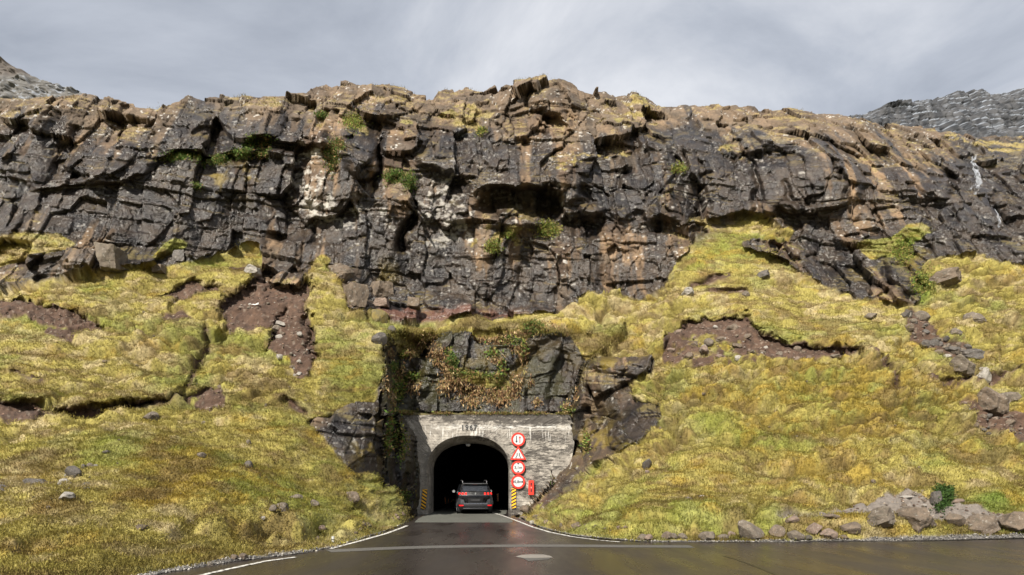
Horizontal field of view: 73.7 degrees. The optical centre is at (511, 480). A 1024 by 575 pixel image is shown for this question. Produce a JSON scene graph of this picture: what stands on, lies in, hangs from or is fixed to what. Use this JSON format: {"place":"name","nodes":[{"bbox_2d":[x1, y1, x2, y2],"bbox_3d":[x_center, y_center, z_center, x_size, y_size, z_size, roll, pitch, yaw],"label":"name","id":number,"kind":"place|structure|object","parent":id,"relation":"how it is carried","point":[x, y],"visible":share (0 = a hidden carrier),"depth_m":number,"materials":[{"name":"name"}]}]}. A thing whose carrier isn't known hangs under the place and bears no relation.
{"place":"outdoors","nodes":[
{"label":"outdoors","id":0,"kind":"place"},
{"bbox_2d":[0,56,81,99],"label":"mountain","id":1,"kind":"structure","parent":0,"point":[15,82],"depth_m":460.21,"materials":[{"name":"stone"}]},
{"bbox_2d":[0,73,1022,486],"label":"ledge grass","id":2,"kind":"structure","parent":0,"point":[512,133],"depth_m":42.79,"materials":[{"name":"plant"}]},
{"bbox_2d":[0,75,1023,518],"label":"cliff","id":3,"kind":"structure","parent":0,"point":[290,207],"depth_m":40.57,"materials":[{"name":"stone"}]},
{"bbox_2d":[155,149,200,163],"bbox_3d":[-18.549,-18.550,39.134,2.038,1.252,3.151,0,0,41],"label":"plant","id":4,"kind":"object","parent":3,"relation":"on","point":[177,155],"visible":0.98,"depth_m":38.71,"materials":[{"name":"green plant"}]},
{"bbox_2d":[190,182,204,191],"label":"plant","id":5,"kind":"object","parent":3,"relation":"on","point":[197,186],"visible":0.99,"depth_m":38.02,"materials":[{"name":"green plant"}]},
{"bbox_2d":[190,152,210,167],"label":"plant","id":6,"kind":"object","parent":3,"relation":"on","point":[203,163],"visible":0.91,"depth_m":39.64,"materials":[{"name":"green plant"}]},
{"bbox_2d":[205,152,229,167],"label":"plant","id":7,"kind":"object","parent":3,"relation":"on","point":[218,158],"visible":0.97,"depth_m":39.80,"materials":[{"name":"green plant"}]},
{"bbox_2d":[224,144,263,161],"bbox_3d":[-15.789,-19.220,40.040,3.129,1.688,1.818,0,0,30],"label":"plant","id":8,"kind":"object","parent":3,"relation":"on","point":[237,153],"visible":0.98,"depth_m":39.53,"materials":[{"name":"green plant"}]},
{"bbox_2d":[240,131,263,148],"bbox_3d":[-15.132,-19.566,39.761,1.390,1.521,2.210,0,0,0],"label":"plant","id":9,"kind":"object","parent":3,"relation":"on","point":[250,143],"visible":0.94,"depth_m":39.70,"materials":[{"name":"green plant"}]},
{"bbox_2d":[253,144,272,159],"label":"plant","id":10,"kind":"object","parent":3,"relation":"on","point":[262,152],"visible":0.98,"depth_m":39.62,"materials":[{"name":"green plant"}]},
{"bbox_2d":[254,132,277,146],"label":"plant","id":11,"kind":"object","parent":3,"relation":"on","point":[266,142],"visible":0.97,"depth_m":40.25,"materials":[{"name":"green plant"}]},
{"bbox_2d":[313,109,328,120],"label":"plant","id":12,"kind":"object","parent":3,"relation":"on","point":[322,114],"visible":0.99,"depth_m":42.24,"materials":[{"name":"green plant"}]},
{"bbox_2d":[320,132,345,179],"bbox_3d":[-10.487,-18.905,39.458,1.327,3.840,2.708,0,0,-29],"label":"plant","id":13,"kind":"object","parent":3,"relation":"on","point":[330,151],"visible":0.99,"depth_m":39.29,"materials":[{"name":"green plant"}]},
{"bbox_2d":[329,134,348,150],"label":"plant","id":14,"kind":"object","parent":3,"relation":"on","point":[340,143],"visible":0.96,"depth_m":39.52,"materials":[{"name":"green plant"}]},
{"bbox_2d":[334,108,372,134],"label":"plant","id":15,"kind":"object","parent":3,"relation":"on","point":[351,121],"visible":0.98,"depth_m":42.70,"materials":[{"name":"green plant"}]},
{"bbox_2d":[373,297,389,307],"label":"boulder","id":16,"kind":"object","parent":3,"relation":"on","point":[382,302],"visible":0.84,"depth_m":36.39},
{"bbox_2d":[370,280,393,297],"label":"boulder","id":17,"kind":"object","parent":3,"relation":"on","point":[382,289],"visible":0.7,"depth_m":37.31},
{"bbox_2d":[377,164,408,186],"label":"plant","id":18,"kind":"object","parent":3,"relation":"on","point":[393,173],"visible":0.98,"depth_m":40.58,"materials":[{"name":"green plant"}]},
{"bbox_2d":[388,359,401,371],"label":"plant","id":19,"kind":"object","parent":3,"relation":"on","point":[394,366],"visible":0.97,"depth_m":34.33,"materials":[{"name":"green plant"}]},
{"bbox_2d":[398,350,409,359],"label":"plant","id":20,"kind":"object","parent":3,"relation":"on","point":[400,355],"visible":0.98,"depth_m":35.68,"materials":[{"name":"green plant"}]},
{"bbox_2d":[395,167,421,197],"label":"plant","id":21,"kind":"object","parent":3,"relation":"on","point":[409,178],"visible":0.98,"depth_m":40.53,"materials":[{"name":"green plant"}]},
{"bbox_2d":[407,296,419,310],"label":"boulder","id":22,"kind":"object","parent":3,"relation":"on","point":[413,302],"visible":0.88,"depth_m":36.84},
{"bbox_2d":[445,351,460,371],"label":"plant","id":23,"kind":"object","parent":3,"relation":"on","point":[453,360],"visible":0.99,"depth_m":35.38,"materials":[{"name":"green plant"}]},
{"bbox_2d":[379,318,579,415],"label":"dead ferns","id":24,"kind":"object","parent":3,"relation":"on","point":[458,382],"visible":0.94,"depth_m":35.72,"materials":[{"name":"brown plant"}]},
{"bbox_2d":[383,332,590,504],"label":"trailing plants","id":25,"kind":"object","parent":3,"relation":"attached to","point":[585,440],"visible":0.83,"depth_m":34.80,"materials":[{"name":"green plant"}]},
{"bbox_2d":[402,414,574,515],"bbox_3d":[-1.879,-0.820,63.405,10.301,5.240,56.890,0,0,0],"label":"tunnel portal","id":26,"kind":"object","parent":3,"relation":"on","point":[449,460],"visible":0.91,"depth_m":35.00,"materials":[{"name":"concrete"}]},
{"bbox_2d":[421,489,427,509],"bbox_3d":[-4.500,0.938,34.950,0.260,1.050,0.029,6,0,0],"label":"hazard marker","id":27,"kind":"object","parent":26,"relation":"attached to","point":[424,499],"visible":1,"depth_m":34.94,"materials":[{"name":"yellow"}]},
{"bbox_2d":[413,412,572,414],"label":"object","id":28,"kind":"structure","parent":26,"relation":"on","point":[423,413],"depth_m":35.26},
{"bbox_2d":[400,410,571,415],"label":"coping turf","id":29,"kind":"structure","parent":28,"relation":"on","point":[407,413],"depth_m":34.99,"materials":[{"name":"green plant"}]},
{"bbox_2d":[511,488,515,508],"bbox_3d":[0.091,0.895,34.950,0.240,1.050,0.029,0,0,0],"label":"hazard marker","id":30,"kind":"object","parent":26,"relation":"attached to","point":[513,498],"visible":1,"depth_m":34.94,"materials":[{"name":"yellow"}]},
{"bbox_2d":[511,475,524,488],"bbox_3d":[0.317,0.045,34.925,0.708,0.708,0.145,0,0,0],"label":"road sign","id":31,"kind":"object","parent":26,"relation":"attached to","point":[517,481],"visible":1,"depth_m":34.85,"materials":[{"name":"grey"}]},
{"bbox_2d":[511,461,524,474],"bbox_3d":[0.317,-0.680,34.925,0.708,0.708,0.145,0,0,0],"label":"road sign","id":32,"kind":"object","parent":26,"relation":"attached to","point":[517,467],"visible":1,"depth_m":34.85,"materials":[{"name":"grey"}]},
{"bbox_2d":[511,433,524,445],"bbox_3d":[0.317,-2.118,34.926,0.708,0.708,0.144,0,0,0],"label":"road sign","id":33,"kind":"object","parent":26,"relation":"attached to","point":[517,439],"visible":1,"depth_m":34.86,"materials":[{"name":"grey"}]},
{"bbox_2d":[511,446,525,459],"bbox_3d":[0.317,-1.425,34.926,0.786,0.690,0.144,0,0,0],"label":"road sign","id":34,"kind":"object","parent":26,"relation":"attached to","point":[518,454],"visible":1,"depth_m":34.85,"materials":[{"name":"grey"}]},
{"bbox_2d":[528,480,534,494],"bbox_3d":[0.978,0.345,34.852,0.360,0.740,0.256,0,0,0],"label":"fire extinguisher box","id":35,"kind":"object","parent":26,"relation":"attached to","point":[531,487],"visible":1,"depth_m":34.73,"materials":[{"name":"red plastic"}]},
{"bbox_2d":[480,238,505,255],"bbox_3d":[-0.991,-13.811,40.052,1.662,1.415,1.017,0,0,-22],"label":"plant","id":36,"kind":"object","parent":3,"relation":"on","point":[494,246],"visible":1,"depth_m":39.82,"materials":[{"name":"green plant"}]},
{"bbox_2d":[385,314,631,356],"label":"lip grass","id":37,"kind":"structure","parent":3,"relation":"on","point":[493,327],"depth_m":36.27,"materials":[{"name":"plant"}]},
{"bbox_2d":[532,215,564,240],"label":"plant","id":38,"kind":"object","parent":3,"relation":"on","point":[547,229],"visible":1,"depth_m":40.85,"materials":[{"name":"green plant"}]},
{"bbox_2d":[667,159,688,173],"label":"plant","id":39,"kind":"object","parent":3,"relation":"on","point":[674,169],"visible":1,"depth_m":43.65,"materials":[{"name":"green plant"}]},
{"bbox_2d":[887,235,918,266],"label":"plant","id":40,"kind":"object","parent":3,"relation":"on","point":[904,252],"visible":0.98,"depth_m":40.77,"materials":[{"name":"green plant"}]},
{"bbox_2d":[970,156,1000,226],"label":"waterfall","id":41,"kind":"structure","parent":3,"relation":"on","point":[979,177],"depth_m":47.09,"materials":[{"name":"grey liquid"}]},
{"bbox_2d":[0,93,1023,574],"bbox_3d":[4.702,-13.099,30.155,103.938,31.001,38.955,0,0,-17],"label":"hillside","id":42,"kind":"structure","parent":0,"point":[294,312],"depth_m":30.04,"materials":[{"name":"plant"}]},
{"bbox_2d":[22,478,47,485],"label":"boulder","id":43,"kind":"object","parent":42,"relation":"on","point":[28,480],"visible":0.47,"depth_m":17.97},
{"bbox_2d":[58,492,75,499],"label":"boulder","id":44,"kind":"object","parent":42,"relation":"on","point":[68,495],"visible":0.95,"depth_m":16.77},
{"bbox_2d":[64,465,81,477],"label":"boulder","id":45,"kind":"object","parent":42,"relation":"on","point":[74,471],"visible":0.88,"depth_m":18.84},
{"bbox_2d":[94,242,127,272],"bbox_3d":[-20.302,-11.231,34.576,1.299,1.349,1.464,5,-1,10],"label":"boulder","id":46,"kind":"object","parent":42,"relation":"on","point":[111,257],"visible":0.93,"depth_m":34.02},
{"bbox_2d":[135,524,148,530],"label":"boulder","id":47,"kind":"object","parent":42,"relation":"on","point":[138,526],"visible":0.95,"depth_m":15.72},
{"bbox_2d":[143,411,158,420],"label":"boulder","id":48,"kind":"object","parent":42,"relation":"on","point":[151,415],"visible":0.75,"depth_m":24.75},
{"bbox_2d":[151,264,166,273],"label":"boulder","id":49,"kind":"object","parent":42,"relation":"on","point":[159,268],"visible":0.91,"depth_m":35.44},
{"bbox_2d":[172,250,184,261],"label":"boulder","id":50,"kind":"object","parent":42,"relation":"on","point":[178,255],"visible":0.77,"depth_m":36.31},
{"bbox_2d":[238,553,247,559],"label":"boulder","id":51,"kind":"object","parent":42,"relation":"on","point":[243,556],"visible":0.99,"depth_m":14.57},
{"bbox_2d":[244,264,261,276],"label":"boulder","id":52,"kind":"object","parent":42,"relation":"on","point":[254,270],"visible":0.94,"depth_m":36.03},
{"bbox_2d":[271,325,281,333],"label":"boulder","id":53,"kind":"object","parent":42,"relation":"on","point":[276,328],"visible":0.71,"depth_m":32.57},
{"bbox_2d":[276,502,288,511],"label":"boulder","id":54,"kind":"object","parent":42,"relation":"on","point":[282,506],"visible":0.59,"depth_m":19.15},
{"bbox_2d":[328,263,354,283],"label":"boulder","id":55,"kind":"object","parent":42,"relation":"on","point":[346,273],"visible":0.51,"depth_m":37.21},
{"bbox_2d":[346,491,359,503],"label":"boulder","id":56,"kind":"object","parent":42,"relation":"on","point":[355,497],"visible":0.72,"depth_m":24.66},
{"bbox_2d":[343,282,368,307],"bbox_3d":[-8.119,-9.559,35.426,1.216,1.334,1.250,-7,2,-32],"label":"boulder","id":57,"kind":"object","parent":42,"relation":"on","point":[357,294],"visible":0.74,"depth_m":34.96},
{"bbox_2d":[371,332,386,344],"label":"boulder","id":58,"kind":"object","parent":42,"relation":"on","point":[379,337],"visible":0.94,"depth_m":31.97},
{"bbox_2d":[371,309,387,323],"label":"boulder","id":59,"kind":"object","parent":42,"relation":"on","point":[380,315],"visible":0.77,"depth_m":35.23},
{"bbox_2d":[475,124,487,136],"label":"plant","id":60,"kind":"object","parent":42,"relation":"on","point":[482,129],"visible":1,"depth_m":44.19,"materials":[{"name":"green plant"}]},
{"bbox_2d":[500,229,517,240],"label":"plant","id":61,"kind":"object","parent":42,"relation":"on","point":[507,234],"visible":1,"depth_m":40.05,"materials":[{"name":"green plant"}]},
{"bbox_2d":[0,225,1023,517],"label":"scree","id":62,"kind":"structure","parent":42,"relation":"on","point":[668,343],"depth_m":32.09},
{"bbox_2d":[519,505,529,513],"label":"boulder","id":63,"kind":"object","parent":42,"relation":"on","point":[524,509],"visible":0.88,"depth_m":33.75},
{"bbox_2d":[519,318,550,337],"bbox_3d":[1.362,-8.230,36.614,1.627,1.418,1.741,0,0,30],"label":"plant","id":64,"kind":"object","parent":42,"relation":"on","point":[527,327],"visible":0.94,"depth_m":36.29,"materials":[{"name":"green plant"}]},
{"bbox_2d":[137,516,1023,574],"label":"verge gravel","id":65,"kind":"structure","parent":42,"relation":"on","point":[178,568],"depth_m":19.15,"materials":[{"name":"gravel"}]},
{"bbox_2d":[642,458,651,469],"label":"boulder","id":66,"kind":"object","parent":42,"relation":"on","point":[646,463],"visible":0.88,"depth_m":26.99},
{"bbox_2d":[644,534,652,541],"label":"boulder","id":67,"kind":"object","parent":42,"relation":"on","point":[648,537],"visible":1,"depth_m":19.12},
{"bbox_2d":[661,531,671,539],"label":"boulder","id":68,"kind":"object","parent":42,"relation":"on","point":[667,534],"visible":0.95,"depth_m":19.15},
{"bbox_2d":[680,287,693,295],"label":"boulder","id":69,"kind":"object","parent":42,"relation":"on","point":[688,290],"visible":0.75,"depth_m":36.71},
{"bbox_2d":[700,345,708,353],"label":"stone","id":70,"kind":"object","parent":42,"relation":"on","point":[704,349],"visible":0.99,"depth_m":33.01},
{"bbox_2d":[698,531,714,539],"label":"boulder","id":71,"kind":"object","parent":42,"relation":"on","point":[707,535],"visible":1,"depth_m":19.09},
{"bbox_2d":[704,338,713,346],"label":"stone","id":72,"kind":"object","parent":42,"relation":"on","point":[708,341],"visible":0.95,"depth_m":33.55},
{"bbox_2d":[738,520,764,539],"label":"boulder","id":73,"kind":"object","parent":42,"relation":"on","point":[748,530],"visible":0.77,"depth_m":19.27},
{"bbox_2d":[756,270,769,278],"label":"boulder","id":74,"kind":"object","parent":42,"relation":"on","point":[765,274],"visible":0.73,"depth_m":38.25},
{"bbox_2d":[768,524,785,536],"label":"boulder","id":75,"kind":"object","parent":42,"relation":"on","point":[779,530],"visible":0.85,"depth_m":19.43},
{"bbox_2d":[785,516,799,522],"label":"boulder","id":76,"kind":"object","parent":42,"relation":"on","point":[792,519],"visible":0.97,"depth_m":19.82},
{"bbox_2d":[787,530,804,540],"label":"boulder","id":77,"kind":"object","parent":42,"relation":"on","point":[796,535],"visible":0.99,"depth_m":19.13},
{"bbox_2d":[805,522,822,534],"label":"boulder","id":78,"kind":"object","parent":42,"relation":"on","point":[812,528],"visible":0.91,"depth_m":19.49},
{"bbox_2d":[820,528,837,539],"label":"boulder","id":79,"kind":"object","parent":42,"relation":"on","point":[830,533],"visible":0.91,"depth_m":19.28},
{"bbox_2d":[824,514,839,518],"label":"boulder","id":80,"kind":"object","parent":42,"relation":"on","point":[830,516],"visible":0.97,"depth_m":20.27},
{"bbox_2d":[839,521,860,533],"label":"boulder","id":81,"kind":"object","parent":42,"relation":"on","point":[854,527],"visible":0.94,"depth_m":19.48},
{"bbox_2d":[864,313,876,318],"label":"boulder","id":82,"kind":"object","parent":42,"relation":"on","point":[870,315],"visible":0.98,"depth_m":35.70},
{"bbox_2d":[867,505,895,527],"bbox_3d":[10.790,1.082,20.073,0.706,0.732,0.851,0,0,-43],"label":"boulder","id":83,"kind":"object","parent":42,"relation":"on","point":[883,516],"visible":0.91,"depth_m":19.79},
{"bbox_2d":[901,310,912,317],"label":"stone","id":84,"kind":"object","parent":42,"relation":"on","point":[906,313],"visible":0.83,"depth_m":35.67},
{"bbox_2d":[904,323,913,331],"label":"stone","id":85,"kind":"object","parent":42,"relation":"on","point":[910,326],"visible":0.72,"depth_m":34.89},
{"bbox_2d":[897,507,936,532],"bbox_3d":[11.895,1.139,20.175,1.043,0.755,0.981,0,0,-36],"label":"boulder","id":86,"kind":"object","parent":42,"relation":"on","point":[919,519],"visible":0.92,"depth_m":19.82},
{"bbox_2d":[914,311,924,318],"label":"stone","id":87,"kind":"object","parent":42,"relation":"on","point":[918,314],"visible":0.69,"depth_m":35.89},
{"bbox_2d":[907,261,939,302],"bbox_3d":[22.689,-10.993,37.830,4.286,3.152,1.589,0,0,-42],"label":"plant","id":88,"kind":"object","parent":42,"relation":"on","point":[924,278],"visible":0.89,"depth_m":37.60,"materials":[{"name":"green plant"}]},
{"bbox_2d":[919,311,930,320],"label":"stone","id":89,"kind":"object","parent":42,"relation":"on","point":[925,316],"visible":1,"depth_m":35.68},
{"bbox_2d":[920,340,929,347],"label":"stone","id":90,"kind":"object","parent":42,"relation":"on","point":[925,343],"visible":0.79,"depth_m":33.61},
{"bbox_2d":[930,339,938,345],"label":"stone","id":91,"kind":"object","parent":42,"relation":"on","point":[935,341],"visible":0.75,"depth_m":33.91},
{"bbox_2d":[930,491,942,506],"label":"boulder","id":92,"kind":"object","parent":42,"relation":"on","point":[934,496],"visible":0.77,"depth_m":23.14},
{"bbox_2d":[926,481,958,517],"bbox_3d":[14.903,0.611,23.494,0.999,1.248,3.454,0,0,40],"label":"plant","id":93,"kind":"object","parent":42,"relation":"on","point":[948,491],"visible":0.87,"depth_m":23.28,"materials":[{"name":"green plant"}]},
{"bbox_2d":[929,267,961,286],"bbox_3d":[24.069,-11.307,38.152,1.791,1.105,1.413,0,0,35],"label":"boulder","id":94,"kind":"object","parent":42,"relation":"on","point":[950,276],"visible":0.81,"depth_m":37.60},
{"bbox_2d":[944,346,958,351],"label":"stone","id":95,"kind":"object","parent":42,"relation":"on","point":[952,348],"visible":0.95,"depth_m":33.31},
{"bbox_2d":[944,513,965,526],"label":"boulder","id":96,"kind":"object","parent":42,"relation":"on","point":[957,519],"visible":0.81,"depth_m":20.39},
{"bbox_2d":[949,354,975,376],"bbox_3d":[21.231,-5.419,32.344,1.095,1.020,1.222,8,10,-32],"label":"boulder","id":97,"kind":"object","parent":42,"relation":"on","point":[966,367],"visible":0.82,"depth_m":31.89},
{"bbox_2d":[959,348,984,359],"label":"boulder","id":98,"kind":"object","parent":42,"relation":"on","point":[973,353],"visible":0.56,"depth_m":33.38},
{"bbox_2d":[963,312,986,323],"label":"boulder","id":99,"kind":"object","parent":42,"relation":"on","point":[979,317],"visible":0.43,"depth_m":35.18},
{"bbox_2d":[965,513,1000,535],"bbox_3d":[14.191,1.376,20.781,1.022,0.757,0.841,0,0,-29],"label":"boulder","id":100,"kind":"object","parent":42,"relation":"on","point":[983,523],"visible":0.81,"depth_m":20.54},
{"bbox_2d":[976,367,991,383],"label":"boulder","id":101,"kind":"object","parent":42,"relation":"on","point":[985,373],"visible":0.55,"depth_m":32.27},
{"bbox_2d":[977,386,1009,414],"bbox_3d":[21.380,-3.499,30.571,1.345,1.318,1.442,5,5,-25],"label":"boulder","id":102,"kind":"object","parent":42,"relation":"on","point":[992,401],"visible":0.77,"depth_m":30.01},
{"bbox_2d":[997,511,1023,531],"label":"boulder","id":103,"kind":"object","parent":42,"relation":"on","point":[1014,521],"visible":0.83,"depth_m":20.77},
{"bbox_2d":[1005,419,1015,424],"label":"stone","id":104,"kind":"object","parent":42,"relation":"on","point":[1010,422],"visible":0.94,"depth_m":29.55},
{"bbox_2d":[1000,392,1021,401],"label":"boulder","id":105,"kind":"object","parent":42,"relation":"on","point":[1014,396],"visible":0.48,"depth_m":31.32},
{"bbox_2d":[0,0,1023,115],"label":"sky","id":106,"kind":"structure","parent":0,"point":[842,57],"materials":[{"name":"grey"}]},
{"bbox_2d":[158,494,1023,574],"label":"road","id":107,"kind":"structure","parent":0,"point":[985,557],"depth_m":15.16,"materials":[{"name":"asphalt"}]},
{"bbox_2d":[200,557,294,574],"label":"road marking","id":108,"kind":"object","parent":107,"relation":"on","point":[242,566],"visible":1,"depth_m":13.50,"materials":[{"name":"white paint"}]},
{"bbox_2d":[330,526,405,548],"bbox_3d":[-4.174,1.692,21.497,0.289,0.001,8.828,0,0,4],"label":"road marking","id":109,"kind":"object","parent":107,"relation":"on","point":[370,537],"visible":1,"depth_m":20.43,"materials":[{"name":"white paint"}]},
{"bbox_2d":[415,509,512,522],"bbox_3d":[-2.156,1.696,34.916,4.387,0.001,14.167,0,0,0],"label":"asphalt patch","id":110,"kind":"object","parent":107,"relation":"on","point":[446,515],"visible":0.94,"depth_m":32.57,"materials":[{"name":"asphalt"}]},
{"bbox_2d":[452,480,492,512],"bbox_3d":[-2.126,0.846,37.142,2.274,1.789,4.714,0,0,-7],"label":"suv","id":111,"kind":"object","parent":110,"relation":"on","point":[473,495],"visible":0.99,"depth_m":34.96,"materials":[{"name":"black paint"}]},
{"bbox_2d":[327,544,693,551],"bbox_3d":[0.030,1.696,17.515,9.364,0.001,1.459,0,0,-7],"label":"asphalt seam","id":112,"kind":"object","parent":107,"relation":"on","point":[513,545],"visible":1,"depth_m":17.66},
{"bbox_2d":[516,554,552,557],"bbox_3d":[0.487,1.696,15.422,0.834,0.001,0.772,0,0,0],"label":"asphalt patch","id":113,"kind":"object","parent":107,"relation":"on","point":[534,556],"visible":1,"depth_m":15.33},
{"bbox_2d":[523,558,549,560],"bbox_3d":[0.537,1.696,14.745,0.645,0.001,0.582,0,0,0],"label":"asphalt patch","id":114,"kind":"object","parent":107,"relation":"on","point":[531,559],"visible":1,"depth_m":14.74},
{"bbox_2d":[484,511,618,541],"bbox_3d":[0.323,1.692,28.629,1.018,0.001,20.120,0,0,-13],"label":"road marking","id":115,"kind":"object","parent":107,"relation":"on","point":[545,530],"visible":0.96,"depth_m":23.31,"materials":[{"name":"white paint"}]},
{"bbox_2d":[725,556,777,574],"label":"tar joint","id":116,"kind":"object","parent":107,"relation":"on","point":[753,565],"visible":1,"depth_m":13.54,"materials":[{"name":"black"}]},
{"bbox_2d":[848,88,1023,136],"bbox_3d":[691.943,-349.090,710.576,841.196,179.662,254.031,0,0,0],"label":"mountain","id":117,"kind":"structure","parent":0,"point":[980,113],"depth_m":681.75,"materials":[{"name":"stone"}]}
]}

